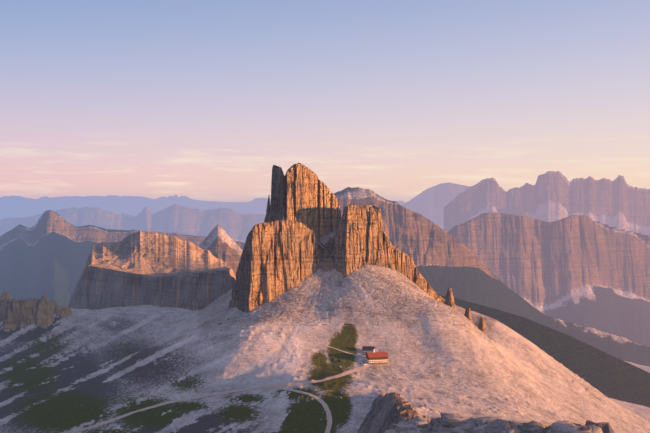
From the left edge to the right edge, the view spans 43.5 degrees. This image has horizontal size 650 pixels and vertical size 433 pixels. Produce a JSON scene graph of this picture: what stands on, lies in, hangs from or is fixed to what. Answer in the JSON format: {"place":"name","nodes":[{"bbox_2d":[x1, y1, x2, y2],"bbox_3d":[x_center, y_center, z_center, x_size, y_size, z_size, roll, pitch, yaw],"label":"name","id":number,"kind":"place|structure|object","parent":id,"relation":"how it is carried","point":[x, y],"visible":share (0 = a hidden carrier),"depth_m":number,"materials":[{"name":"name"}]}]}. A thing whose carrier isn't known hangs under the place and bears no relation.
{"place":"outdoors","nodes":[
{"label":"outdoors","id":0,"kind":"place"},
{"bbox_2d":[0,195,149,202],"bbox_3d":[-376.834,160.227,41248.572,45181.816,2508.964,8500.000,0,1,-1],"label":"distant mountain range","id":1,"kind":"structure","parent":0,"point":[4,199],"depth_m":44665.81,"materials":[{"name":"stone"}]},
{"bbox_2d":[0,210,244,305],"bbox_3d":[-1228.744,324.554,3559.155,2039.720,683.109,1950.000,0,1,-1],"label":"mountain","id":2,"kind":"structure","parent":0,"point":[48,254],"depth_m":4091.88,"materials":[{"name":"stone"}]},
{"bbox_2d":[0,204,265,242],"bbox_3d":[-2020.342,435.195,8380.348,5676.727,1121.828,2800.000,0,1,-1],"label":"distant mountain range","id":3,"kind":"structure","parent":0,"point":[184,220],"depth_m":9381.62,"materials":[{"name":"stone"}]},
{"bbox_2d":[0,195,404,219],"bbox_3d":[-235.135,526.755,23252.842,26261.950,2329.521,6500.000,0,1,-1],"label":"distant mountain range","id":4,"kind":"structure","parent":0,"point":[19,208],"depth_m":25730.19,"materials":[{"name":"stone"}]},
{"bbox_2d":[70,364,372,432],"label":"road","id":5,"kind":"structure","parent":0,"point":[250,388],"depth_m":790.11,"materials":[{"name":"beige gravel"}]},
{"bbox_2d":[275,386,331,432],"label":"dirt path","id":6,"kind":"structure","parent":5,"relation":"on","point":[328,414],"depth_m":722.14,"materials":[{"name":"grey gravel"}]},
{"bbox_2d":[0,302,649,432],"bbox_3d":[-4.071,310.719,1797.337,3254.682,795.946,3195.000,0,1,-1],"label":"ground","id":7,"kind":"structure","parent":0,"point":[61,382],"depth_m":875.72,"materials":[{"name":"beige gravel"}]},
{"bbox_2d":[0,231,235,346],"bbox_3d":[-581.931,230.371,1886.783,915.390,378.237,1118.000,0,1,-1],"label":"mesa mountain","id":8,"kind":"structure","parent":7,"relation":"on","point":[139,287],"depth_m":1584.83,"materials":[{"name":"grey stone"}]},
{"bbox_2d":[199,225,242,276],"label":"mountain peak","id":9,"kind":"structure","parent":7,"relation":"on","point":[218,242],"depth_m":2889.59,"materials":[{"name":"grey stone"}]},
{"bbox_2d":[222,324,358,355],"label":"footpath","id":10,"kind":"structure","parent":7,"relation":"on","point":[291,334],"depth_m":918.64,"materials":[{"name":"beige gravel"}]},
{"bbox_2d":[197,163,495,350],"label":"rock tower","id":11,"kind":"structure","parent":7,"relation":"on","point":[310,254],"depth_m":1028.89,"materials":[{"name":"brown stone"}]},
{"bbox_2d":[362,346,374,354],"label":"hut","id":12,"kind":"object","parent":7,"relation":"on","point":[365,349],"visible":0.67,"depth_m":895.36,"materials":[{"name":"grey wood"}]},
{"bbox_2d":[366,351,388,364],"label":"mountain hut","id":13,"kind":"object","parent":7,"relation":"on","point":[379,358],"visible":1,"depth_m":873.63,"materials":[{"name":"brown wood"}]},
{"bbox_2d":[0,0,649,202],"label":"sky","id":14,"kind":"structure","parent":0,"point":[397,100],"materials":[{"name":"blue"}]},
{"bbox_2d":[401,182,469,229],"bbox_3d":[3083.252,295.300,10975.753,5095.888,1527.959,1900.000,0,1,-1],"label":"distant mountain","id":15,"kind":"structure","parent":0,"point":[430,203],"depth_m":11335.32,"materials":[{"name":"stone"}]},
{"bbox_2d":[334,187,649,366],"bbox_3d":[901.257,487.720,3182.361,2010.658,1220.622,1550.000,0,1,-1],"label":"mountain","id":16,"kind":"structure","parent":0,"point":[443,260],"depth_m":3633.94,"materials":[{"name":"grey stone"}]},
{"bbox_2d":[391,417,614,432],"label":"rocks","id":17,"kind":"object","parent":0,"point":[509,426],"depth_m":102.78,"materials":[{"name":"grey stone"}]},
{"bbox_2d":[383,413,602,432],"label":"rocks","id":18,"kind":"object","parent":17,"relation":"on","point":[451,423],"depth_m":108.86,"materials":[{"name":"grey stone"}]},
{"bbox_2d":[444,171,649,236],"bbox_3d":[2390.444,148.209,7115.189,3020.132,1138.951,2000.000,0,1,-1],"label":"mountain range","id":19,"kind":"structure","parent":0,"point":[618,202],"depth_m":7737.58,"materials":[{"name":"stone"}]},
{"bbox_2d":[448,212,649,346],"bbox_3d":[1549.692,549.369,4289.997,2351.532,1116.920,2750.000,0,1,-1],"label":"mountain","id":20,"kind":"structure","parent":0,"point":[584,270],"depth_m":5036.34,"materials":[{"name":"grey stone"}]},
{"bbox_3d":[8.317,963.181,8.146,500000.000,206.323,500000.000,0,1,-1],"label":"ground","id":21,"kind":"structure","parent":0,"visible":0},
{"bbox_2d":[440,295,649,407],"bbox_3d":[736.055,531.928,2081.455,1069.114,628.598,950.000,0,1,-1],"label":"range","id":22,"kind":"structure","parent":21,"relation":"on","point":[608,375],"depth_m":2234.59,"materials":[{"name":"grey stone"}]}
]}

